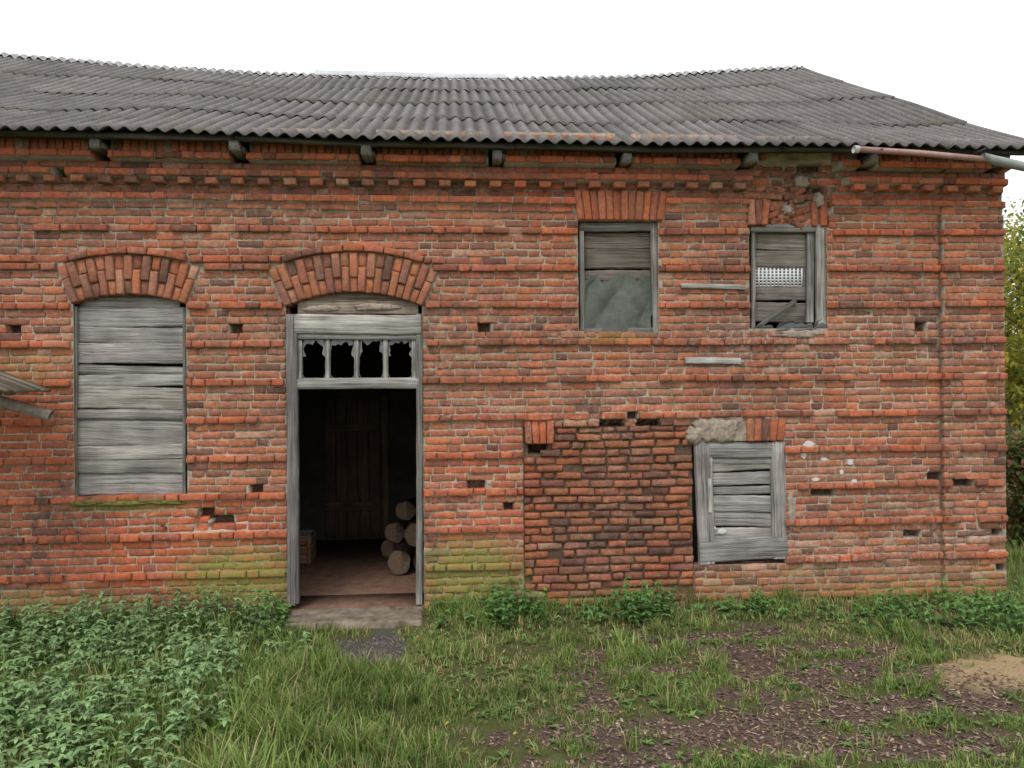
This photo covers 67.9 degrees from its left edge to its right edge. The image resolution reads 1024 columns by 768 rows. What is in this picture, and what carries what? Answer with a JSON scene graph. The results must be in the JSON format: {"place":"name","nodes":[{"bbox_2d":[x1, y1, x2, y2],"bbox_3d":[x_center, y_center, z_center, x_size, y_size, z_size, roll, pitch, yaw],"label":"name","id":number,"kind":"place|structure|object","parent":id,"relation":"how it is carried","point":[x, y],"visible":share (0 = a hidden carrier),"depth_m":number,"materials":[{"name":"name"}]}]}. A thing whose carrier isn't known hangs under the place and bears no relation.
{"place":"outdoors","nodes":[
{"label":"outdoors","id":0,"kind":"place"},
{"bbox_2d":[288,539,423,614],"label":"floor","id":1,"kind":"structure","parent":0,"point":[352,573],"depth_m":8.89,"materials":[{"name":"brown wood"}]},
{"bbox_2d":[300,530,315,564],"bbox_3d":[-2.788,2.114,9.859,0.422,0.395,0.387,0,0,-4],"label":"wooden crate","id":2,"kind":"object","parent":1,"relation":"on","point":[307,547],"visible":0.43,"depth_m":9.69,"materials":[{"name":"brown wood"}]},
{"bbox_2d":[381,497,423,574],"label":"firewood logs","id":3,"kind":"object","parent":1,"relation":"on","point":[398,548],"visible":0.33,"depth_m":9.53,"materials":[{"name":"brown wood"}]},
{"bbox_2d":[299,325,777,539],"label":"interior walls","id":4,"kind":"structure","parent":1,"relation":"on","point":[402,431],"depth_m":11.26,"materials":[{"name":"paint"}]},
{"bbox_2d":[323,396,389,539],"bbox_3d":[-2.287,1.237,11.199,0.951,2.117,0.087,0,0,-4],"label":"door","id":5,"kind":"structure","parent":4,"relation":"attached to","point":[352,450],"depth_m":11.19,"materials":[{"name":"brown wood"}]},
{"bbox_2d":[0,389,1023,767],"bbox_3d":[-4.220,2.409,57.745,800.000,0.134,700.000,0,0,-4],"label":"ground","id":6,"kind":"structure","parent":0,"point":[1008,665],"depth_m":5.67,"materials":[{"name":"brown soil"}]},
{"bbox_2d":[0,571,312,767],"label":"nettles","id":7,"kind":"object","parent":6,"relation":"on","point":[31,630],"visible":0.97,"depth_m":5.98,"materials":[{"name":"green plant"}]},
{"bbox_2d":[281,606,423,630],"bbox_3d":[-1.558,2.376,7.546,1.355,0.175,0.538,0,0,-4],"label":"concrete doorstep","id":8,"kind":"object","parent":6,"relation":"on","point":[386,617],"visible":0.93,"depth_m":7.48,"materials":[{"name":"grey concrete"}]},
{"bbox_2d":[293,277,578,314],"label":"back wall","id":9,"kind":"structure","parent":6,"relation":"on","point":[296,310],"depth_m":18.19,"materials":[{"name":"brick"}]},
{"bbox_2d":[0,127,1008,615],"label":"facade mortar","id":10,"kind":"object","parent":6,"relation":"on","point":[802,163],"visible":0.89,"depth_m":7.96,"materials":[{"name":"grey concrete"}]},
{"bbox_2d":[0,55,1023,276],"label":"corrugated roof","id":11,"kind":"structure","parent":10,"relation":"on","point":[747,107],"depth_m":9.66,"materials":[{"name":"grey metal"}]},
{"bbox_2d":[0,52,802,80],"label":"ridge capping","id":12,"kind":"object","parent":11,"relation":"on","point":[128,64],"visible":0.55,"depth_m":12.78,"materials":[{"name":"grey metal"}]},
{"bbox_2d":[314,70,505,78],"bbox_3d":[-1.718,-5.252,13.012,3.224,0.131,0.300,0,0,-4],"label":"ridge flashing","id":13,"kind":"object","parent":11,"relation":"on","point":[406,74],"visible":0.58,"depth_m":12.87,"materials":[{"name":"metal"}]},
{"bbox_2d":[852,145,1023,171],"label":"drainpipe","id":14,"kind":"object","parent":10,"relation":"attached to","point":[1000,161],"visible":0.99,"depth_m":7.73,"materials":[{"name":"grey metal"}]},
{"bbox_2d":[0,132,1010,620],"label":"facade bricks","id":15,"kind":"object","parent":6,"relation":"on","point":[146,280],"visible":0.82,"depth_m":7.92,"materials":[{"name":"red brick"}]},
{"bbox_2d":[0,370,53,420],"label":"wooden canopy","id":16,"kind":"object","parent":15,"relation":"attached to","point":[9,383],"visible":1,"depth_m":7.18,"materials":[{"name":"grey wood"}]},
{"bbox_2d":[70,499,185,506],"bbox_3d":[-3.873,1.182,7.642,1.229,0.107,0.109,0,0,-4],"label":"sill moss","id":17,"kind":"object","parent":15,"relation":"on","point":[89,502],"visible":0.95,"depth_m":7.61,"materials":[{"name":"green plant"}]},
{"bbox_2d":[73,295,186,495],"bbox_3d":[-3.874,0.102,7.714,1.133,2.114,0.087,0,0,-4],"label":"boarded window","id":18,"kind":"structure","parent":15,"relation":"attached to","point":[134,441],"depth_m":7.71,"materials":[{"name":"grey wood"}]},
{"bbox_2d":[81,303,187,495],"bbox_3d":[-3.850,0.105,7.809,1.096,2.098,0.020,0,0,-4],"label":"boarded window backing","id":19,"kind":"object","parent":15,"relation":"attached to","point":[149,364],"depth_m":7.81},
{"bbox_2d":[286,292,422,604],"bbox_3d":[-1.613,0.661,7.840,1.397,3.235,0.137,0,0,-4],"label":"door frame","id":20,"kind":"object","parent":15,"relation":"attached to","point":[347,320],"visible":0.97,"depth_m":7.79,"materials":[{"name":"grey wood"}]},
{"bbox_2d":[303,340,411,377],"bbox_3d":[-1.596,-0.255,7.849,1.121,0.411,0.001,0,0,-4],"label":"broken transom glass","id":21,"kind":"object","parent":20,"relation":"attached to","point":[350,342],"visible":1,"depth_m":7.85,"materials":[{"name":"black glass"}]},
{"bbox_2d":[76,222,813,561],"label":"window reveals","id":22,"kind":"structure","parent":15,"relation":"attached to","point":[290,310],"depth_m":8.17,"materials":[{"name":"brick"}]},
{"bbox_2d":[0,128,1023,172],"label":"eave timbers","id":23,"kind":"object","parent":15,"relation":"attached to","point":[239,151],"visible":0.71,"depth_m":7.62,"materials":[{"name":"grey wood"}]},
{"bbox_2d":[301,175,823,530],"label":"cement patches","id":24,"kind":"object","parent":15,"relation":"attached to","point":[717,429],"visible":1,"depth_m":8.06,"materials":[{"name":"grey concrete"}]},
{"bbox_2d":[578,222,658,331],"bbox_3d":[1.136,-1.131,8.101,0.873,1.185,0.112,0,0,-4],"label":"window frame","id":25,"kind":"object","parent":15,"relation":"on","point":[608,245],"visible":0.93,"depth_m":8.11,"materials":[{"name":"grey wood"}]},
{"bbox_2d":[584,273,651,331],"bbox_3d":[1.119,-0.859,8.070,0.771,0.640,0.076,0,0,-4],"label":"hanging tarpaulin","id":26,"kind":"object","parent":25,"relation":"hanging from","point":[619,302],"visible":1,"depth_m":8.07,"materials":[{"name":"grey fabric"}]},
{"bbox_2d":[680,283,745,363],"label":"embedded planks","id":27,"kind":"object","parent":15,"relation":"attached to","point":[710,360],"visible":1,"depth_m":8.05,"materials":[{"name":"grey wood"}]},
{"bbox_2d":[692,441,779,561],"bbox_3d":[2.413,1.266,8.233,0.996,1.313,0.010,0,0,-4],"label":"hatch backing","id":28,"kind":"object","parent":15,"relation":"attached to","point":[694,535],"visible":0.21,"depth_m":8.22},
{"bbox_2d":[693,441,787,564],"bbox_3d":[2.445,1.264,8.131,1.018,1.301,0.096,0,0,-4],"label":"wooden hatch","id":29,"kind":"object","parent":15,"relation":"on","point":[735,543],"visible":1,"depth_m":8.13,"materials":[{"name":"grey wood"}]},
{"bbox_2d":[714,441,857,534],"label":"whitewash spots","id":30,"kind":"object","parent":15,"relation":"attached to","point":[803,456],"visible":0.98,"depth_m":8.15,"materials":[{"name":"white paint"}]},
{"bbox_2d":[748,224,826,328],"bbox_3d":[2.983,-1.164,8.228,0.845,1.131,0.138,0,0,-4],"label":"window frame broken","id":31,"kind":"object","parent":15,"relation":"attached to","point":[794,247],"depth_m":8.25,"materials":[{"name":"grey wood"}]},
{"bbox_2d":[756,268,800,284],"bbox_3d":[2.899,-1.169,8.303,0.548,0.240,0.005,0,0,-4],"label":"grille","id":32,"kind":"object","parent":31,"relation":"attached to","point":[776,275],"depth_m":8.30,"materials":[{"name":"grey metal"}]},
{"bbox_2d":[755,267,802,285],"bbox_3d":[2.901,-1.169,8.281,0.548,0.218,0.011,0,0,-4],"label":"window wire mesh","id":33,"kind":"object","parent":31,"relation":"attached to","point":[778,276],"depth_m":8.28,"materials":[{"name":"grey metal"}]},
{"bbox_2d":[755,318,826,329],"bbox_3d":[3.009,-0.639,8.165,0.837,0.130,0.047,0,0,-4],"label":"window sill","id":34,"kind":"structure","parent":15,"relation":"on","point":[788,324],"depth_m":8.17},
{"bbox_2d":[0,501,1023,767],"bbox_3d":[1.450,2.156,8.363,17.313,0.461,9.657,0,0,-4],"label":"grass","id":35,"kind":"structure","parent":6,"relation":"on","point":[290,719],"depth_m":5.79,"materials":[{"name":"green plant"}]},
{"bbox_2d":[216,575,1023,767],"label":"weeds","id":36,"kind":"object","parent":6,"relation":"on","point":[505,616],"visible":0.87,"depth_m":7.29,"materials":[{"name":"green plant"}]},
{"bbox_2d":[279,609,1013,767],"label":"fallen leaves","id":37,"kind":"object","parent":6,"relation":"on","point":[709,699],"visible":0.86,"depth_m":5.54,"materials":[{"name":"brown plant"}]},
{"bbox_2d":[438,607,1023,767],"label":"wood chips","id":38,"kind":"object","parent":6,"relation":"on","point":[683,761],"visible":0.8,"depth_m":5.37,"materials":[{"name":"brown wood"}]},
{"bbox_2d":[749,243,1002,569],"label":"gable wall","id":39,"kind":"structure","parent":6,"relation":"on","point":[781,301],"depth_m":14.34,"materials":[{"name":"brick"}]},
{"bbox_2d":[1003,197,1023,475],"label":"autumn tree","id":40,"kind":"object","parent":6,"relation":"on","point":[1014,271],"visible":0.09,"depth_m":17.04,"materials":[{"name":"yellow plant"}]},
{"bbox_2d":[1004,198,1023,444],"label":"autumn tree","id":41,"kind":"object","parent":6,"relation":"on","point":[1013,363],"visible":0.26,"depth_m":12.80,"materials":[{"name":"green plant"}]},
{"bbox_2d":[1004,212,1023,434],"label":"autumn tree","id":42,"kind":"object","parent":6,"relation":"on","point":[1010,428],"visible":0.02,"depth_m":24.03,"materials":[{"name":"green plant"}]},
{"bbox_2d":[1005,421,1023,545],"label":"elder shrub","id":43,"kind":"object","parent":6,"relation":"on","point":[1015,466],"visible":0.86,"depth_m":10.64,"materials":[{"name":"green plant"}]},
{"bbox_2d":[1005,327,1023,416],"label":"distant trees","id":44,"kind":"object","parent":6,"relation":"on","point":[1017,368],"depth_m":42.35,"materials":[{"name":"green plant"}]},
{"bbox_2d":[0,0,1023,333],"label":"sky","id":45,"kind":"structure","parent":0,"point":[961,59],"materials":[{"name":"white"}]},
{"bbox_2d":[305,598,970,670],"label":"gravel","id":46,"kind":"structure","parent":0,"point":[381,651],"depth_m":6.89,"materials":[{"name":"grey gravel"}]}
]}

